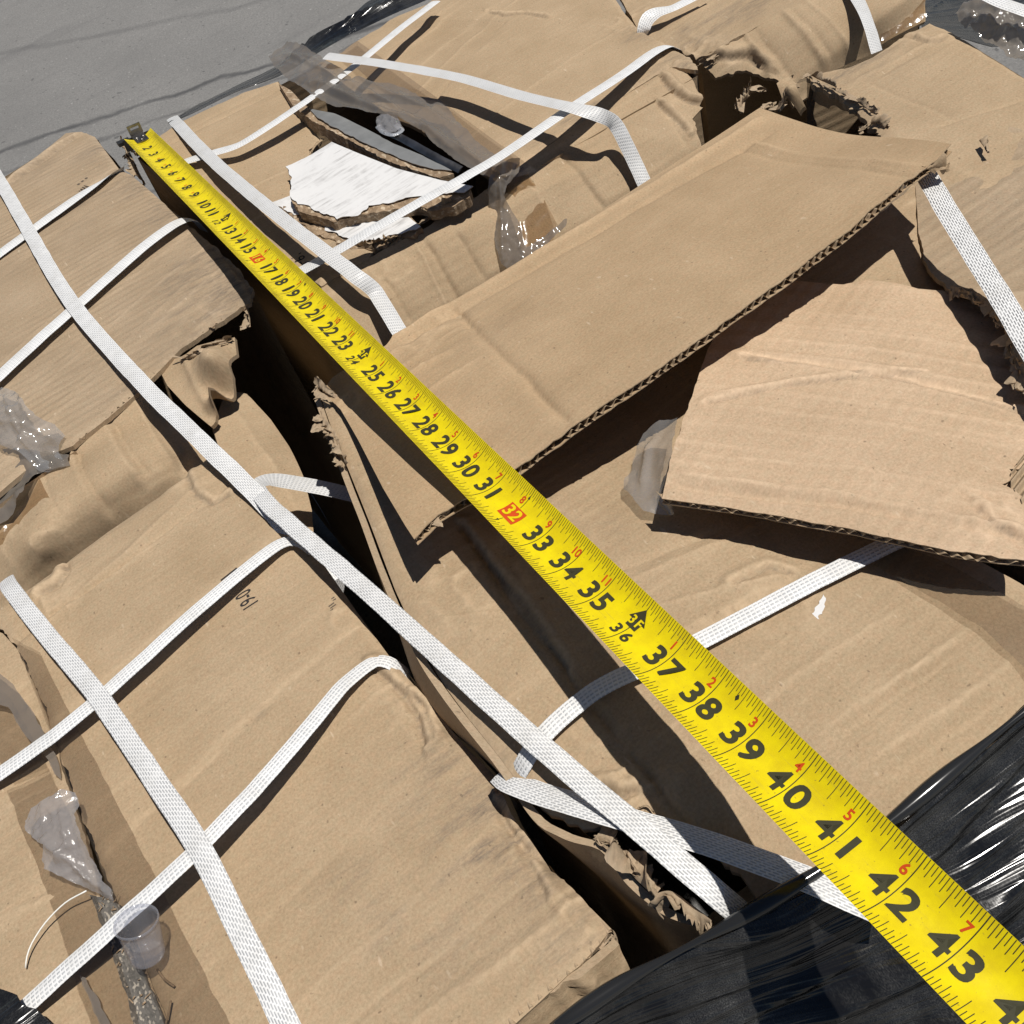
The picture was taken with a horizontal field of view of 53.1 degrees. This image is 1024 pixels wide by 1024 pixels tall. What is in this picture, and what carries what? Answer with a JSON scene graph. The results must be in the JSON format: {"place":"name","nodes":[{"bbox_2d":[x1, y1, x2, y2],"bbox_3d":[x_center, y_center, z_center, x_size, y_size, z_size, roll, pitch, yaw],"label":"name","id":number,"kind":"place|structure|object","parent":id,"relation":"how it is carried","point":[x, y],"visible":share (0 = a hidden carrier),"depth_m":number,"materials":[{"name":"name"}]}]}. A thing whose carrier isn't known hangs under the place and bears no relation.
{"place":"outdoors","nodes":[
{"label":"outdoors","id":0,"kind":"place"},
{"bbox_2d":[0,0,1023,955],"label":"ground","id":1,"kind":"structure","parent":0,"point":[106,72],"depth_m":2.77,"materials":[{"name":"concrete"}]},
{"bbox_2d":[0,632,132,1023],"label":"carton","id":2,"kind":"object","parent":1,"relation":"on","point":[41,881],"visible":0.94,"depth_m":0.53,"materials":[{"name":"brown cardboard"}]},
{"bbox_2d":[0,989,51,1023],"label":"stretch wrap","id":3,"kind":"object","parent":2,"relation":"attached to","point":[14,1009],"visible":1,"depth_m":0.47,"materials":[{"name":"black plastic"}]},
{"bbox_2d":[0,674,60,778],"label":"film scrap","id":4,"kind":"object","parent":2,"relation":"on","point":[12,699],"visible":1,"depth_m":0.60,"materials":[{"name":"clear plastic"}]},
{"bbox_2d":[25,890,86,967],"bbox_3d":[-0.229,0.205,0.510,0.008,0.010,0.044,29,63,34],"label":"nylon thread","id":5,"kind":"object","parent":2,"relation":"on","point":[53,913],"visible":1,"depth_m":0.51,"materials":[{"name":"white plastic"}]},
{"bbox_2d":[79,974,109,1023],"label":"film scrap","id":6,"kind":"object","parent":2,"relation":"on","point":[100,1014],"visible":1,"depth_m":0.48,"materials":[{"name":"grey plastic"}]},
{"bbox_2d":[89,894,165,1023],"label":"particle board","id":7,"kind":"object","parent":2,"relation":"on","point":[144,1007],"visible":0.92,"depth_m":0.49,"materials":[{"name":"wood"}]},
{"bbox_2d":[0,132,384,607],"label":"carton","id":8,"kind":"object","parent":1,"relation":"on","point":[166,310],"visible":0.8,"depth_m":0.84,"materials":[{"name":"cardboard"}]},
{"bbox_2d":[0,392,36,465],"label":"film scrap","id":9,"kind":"object","parent":8,"relation":"on","point":[11,406],"visible":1,"depth_m":0.78,"materials":[{"name":"clear plastic"}]},
{"bbox_2d":[0,447,69,523],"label":"film scrap","id":10,"kind":"object","parent":8,"relation":"on","point":[31,459],"visible":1,"depth_m":0.76,"materials":[{"name":"clear plastic"}]},
{"bbox_2d":[0,167,123,257],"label":"strapping band","id":11,"kind":"object","parent":8,"relation":"attached to","point":[37,225],"visible":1,"depth_m":1.00,"materials":[{"name":"white plastic"}]},
{"bbox_2d":[0,218,207,381],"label":"strapping band","id":12,"kind":"object","parent":8,"relation":"attached to","point":[46,332],"visible":1,"depth_m":0.88,"materials":[{"name":"white plastic"}]},
{"bbox_2d":[0,170,337,580],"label":"strapping band","id":13,"kind":"object","parent":8,"relation":"on","point":[235,474],"visible":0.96,"depth_m":0.79,"materials":[{"name":"white plastic"}]},
{"bbox_2d":[0,460,629,1023],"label":"carton","id":14,"kind":"object","parent":1,"relation":"on","point":[378,854],"visible":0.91,"depth_m":0.53,"materials":[{"name":"cardboard"}]},
{"bbox_2d":[114,909,164,969],"bbox_3d":[-0.173,0.198,0.479,0.024,0.028,0.023,-35,50,-14],"label":"plastic cup","id":15,"kind":"object","parent":14,"relation":"on","point":[153,929],"visible":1,"depth_m":0.47,"materials":[{"name":"clear plastic"}]},
{"bbox_2d":[0,575,300,1023],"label":"strapping band","id":16,"kind":"object","parent":14,"relation":"attached to","point":[269,989],"visible":1,"depth_m":0.51,"materials":[{"name":"white plastic"}]},
{"bbox_2d":[156,968,174,987],"bbox_3d":[-0.164,0.220,0.484,0.005,0.002,0.013,-35,50,-14],"label":"straw sliver","id":17,"kind":"object","parent":14,"relation":"on","point":[165,979],"visible":1,"depth_m":0.48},
{"bbox_2d":[165,1000,171,1023],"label":"straw sliver","id":18,"kind":"object","parent":14,"relation":"on","point":[168,1012],"visible":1,"depth_m":0.47,"materials":[{"name":"brown plant"}]},
{"bbox_2d":[0,536,344,780],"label":"strapping band","id":19,"kind":"object","parent":14,"relation":"attached to","point":[124,675],"visible":0.85,"depth_m":0.60,"materials":[{"name":"white plastic"}]},
{"bbox_2d":[21,655,414,1008],"bbox_3d":[-0.142,0.172,0.537,0.028,0.070,0.254,29,64,34],"label":"strapping band","id":20,"kind":"object","parent":14,"relation":"on","point":[132,909],"visible":0.93,"depth_m":0.50,"materials":[{"name":"white plastic"}]},
{"bbox_2d":[120,0,703,449],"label":"carton","id":21,"kind":"object","parent":1,"relation":"on","point":[574,170],"visible":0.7,"depth_m":0.96,"materials":[{"name":"cardboard"}]},
{"bbox_2d":[167,115,405,334],"bbox_3d":[-0.236,-0.289,0.943,0.030,0.047,0.507,-35,50,-14],"label":"strapping band","id":22,"kind":"object","parent":21,"relation":"attached to","point":[369,286],"visible":0.99,"depth_m":0.85,"materials":[{"name":"white plastic"}]},
{"bbox_2d":[168,0,424,124],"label":"stretch wrap","id":23,"kind":"object","parent":21,"relation":"attached to","point":[368,13],"visible":0.79,"depth_m":1.16,"materials":[{"name":"plastic"}]},
{"bbox_2d":[184,1,439,163],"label":"strapping band","id":24,"kind":"object","parent":21,"relation":"on","point":[347,71],"visible":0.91,"depth_m":1.01,"materials":[{"name":"white plastic"}]},
{"bbox_2d":[273,196,423,254],"bbox_3d":[-0.152,-0.248,0.885,0.170,0.020,0.049,19,58,29],"label":"broken board","id":25,"kind":"object","parent":21,"relation":"on","point":[397,231],"visible":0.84,"depth_m":0.86,"materials":[{"name":"white laminate"}]},
{"bbox_2d":[279,84,453,181],"bbox_3d":[-0.158,-0.360,0.973,0.029,0.022,0.324,-37,51,-16],"label":"broken board","id":26,"kind":"object","parent":21,"relation":"on","point":[345,132],"visible":0.94,"depth_m":0.94,"materials":[{"name":"grey cardboard"}]},
{"bbox_2d":[286,142,472,230],"bbox_3d":[-0.130,-0.276,0.890,0.201,0.016,0.088,28,63,33],"label":"broken board","id":27,"kind":"object","parent":21,"relation":"on","point":[334,186],"visible":0.96,"depth_m":0.88,"materials":[{"name":"white laminate"}]},
{"bbox_2d":[269,41,509,177],"bbox_3d":[-0.133,-0.395,0.978,0.061,0.023,0.426,-39,51,-17],"label":"film strip","id":28,"kind":"object","parent":21,"relation":"on","point":[311,73],"visible":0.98,"depth_m":0.97,"materials":[{"name":"clear plastic"}]},
{"bbox_2d":[375,116,462,172],"bbox_3d":[-0.087,-0.328,0.906,0.021,0.015,0.135,-35,50,-14],"label":"plastic fitting","id":29,"kind":"object","parent":28,"relation":"on","point":[427,152],"visible":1,"depth_m":0.90,"materials":[{"name":"plastic"}]},
{"bbox_2d":[323,53,649,185],"bbox_3d":[-0.033,-0.372,0.958,0.382,0.069,0.034,26,61,32],"label":"strapping band","id":30,"kind":"object","parent":21,"relation":"on","point":[613,123],"visible":1,"depth_m":0.88,"materials":[{"name":"white plastic"}]},
{"bbox_2d":[299,45,679,273],"bbox_3d":[-0.005,-0.308,0.879,0.438,0.035,0.063,-36,50,-15],"label":"strapping band","id":31,"kind":"object","parent":21,"relation":"on","point":[553,119],"visible":0.97,"depth_m":0.84,"materials":[{"name":"white plastic"}]},
{"bbox_2d":[488,158,566,267],"bbox_3d":[0.003,-0.247,0.856,0.065,0.062,0.066,-35,50,-14],"label":"film tail","id":32,"kind":"object","parent":21,"relation":"attached to","point":[512,248],"visible":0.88,"depth_m":0.85},
{"bbox_2d":[116,122,1023,1023],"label":"tape measure","id":33,"kind":"object","parent":21,"relation":"on","point":[946,936],"visible":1,"depth_m":0.41,"materials":[{"name":"yellow metal"}]},
{"bbox_2d":[637,0,695,34],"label":"strapping band","id":34,"kind":"object","parent":21,"relation":"attached to","point":[648,18],"visible":0.98,"depth_m":0.99,"materials":[{"name":"white plastic"}]},
{"bbox_2d":[310,76,1023,968],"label":"carton","id":35,"kind":"object","parent":1,"relation":"on","point":[560,374],"visible":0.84,"depth_m":0.56,"materials":[{"name":"cardboard"}]},
{"bbox_2d":[253,473,746,917],"bbox_3d":[-0.027,0.077,0.580,0.086,0.095,0.441,-35,50,-14],"label":"strapping band","id":36,"kind":"object","parent":35,"relation":"attached to","point":[694,875],"visible":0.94,"depth_m":0.50,"materials":[{"name":"white plastic"}]},
{"bbox_2d":[490,541,903,920],"bbox_3d":[0.092,0.081,0.494,0.184,0.023,0.197,6,52,21],"label":"strapping band","id":37,"kind":"object","parent":35,"relation":"attached to","point":[775,867],"visible":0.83,"depth_m":0.48,"materials":[{"name":"white plastic"}]},
{"bbox_2d":[576,718,1023,1023],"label":"stretch wrap","id":38,"kind":"object","parent":35,"relation":"attached to","point":[804,958],"visible":0.73,"depth_m":0.43,"materials":[{"name":"black plastic"}]},
{"bbox_2d":[550,706,1023,1023],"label":"wrap rope","id":39,"kind":"object","parent":38,"relation":"on","point":[932,786],"visible":0.86,"depth_m":0.42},
{"bbox_2d":[620,0,924,143],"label":"carton","id":40,"kind":"object","parent":1,"relation":"on","point":[777,49],"visible":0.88,"depth_m":0.95,"materials":[{"name":"cardboard"}]},
{"bbox_2d":[851,0,881,53],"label":"strapping band","id":41,"kind":"object","parent":40,"relation":"attached to","point":[866,18],"visible":0.96,"depth_m":0.92,"materials":[{"name":"white plastic"}]},
{"bbox_2d":[921,0,1023,46],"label":"stretch wrap","id":42,"kind":"object","parent":40,"relation":"attached to","point":[941,14],"visible":0.38,"depth_m":1.11,"materials":[{"name":"plastic"}]},
{"bbox_2d":[796,23,1023,584],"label":"carton","id":43,"kind":"object","parent":1,"relation":"on","point":[962,97],"visible":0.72,"depth_m":0.70,"materials":[{"name":"cardboard"}]},
{"bbox_2d":[656,280,1023,565],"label":"cardboard scrap","id":44,"kind":"object","parent":43,"relation":"on","point":[887,412],"visible":0.96,"depth_m":0.54,"materials":[{"name":"brown cardboard"}]},
{"bbox_2d":[918,172,1023,360],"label":"strapping band","id":45,"kind":"object","parent":43,"relation":"attached to","point":[1004,303],"visible":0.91,"depth_m":0.57,"materials":[{"name":"white plastic"}]},
{"bbox_2d":[956,0,1023,59],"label":"film scrap","id":46,"kind":"object","parent":43,"relation":"on","point":[996,26],"visible":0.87,"depth_m":0.78,"materials":[{"name":"clear plastic"}]},
{"bbox_2d":[983,0,1023,16],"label":"strapping band","id":47,"kind":"object","parent":46,"relation":"on","point":[1014,7],"visible":1,"depth_m":0.76,"materials":[{"name":"white plastic"}]}
]}

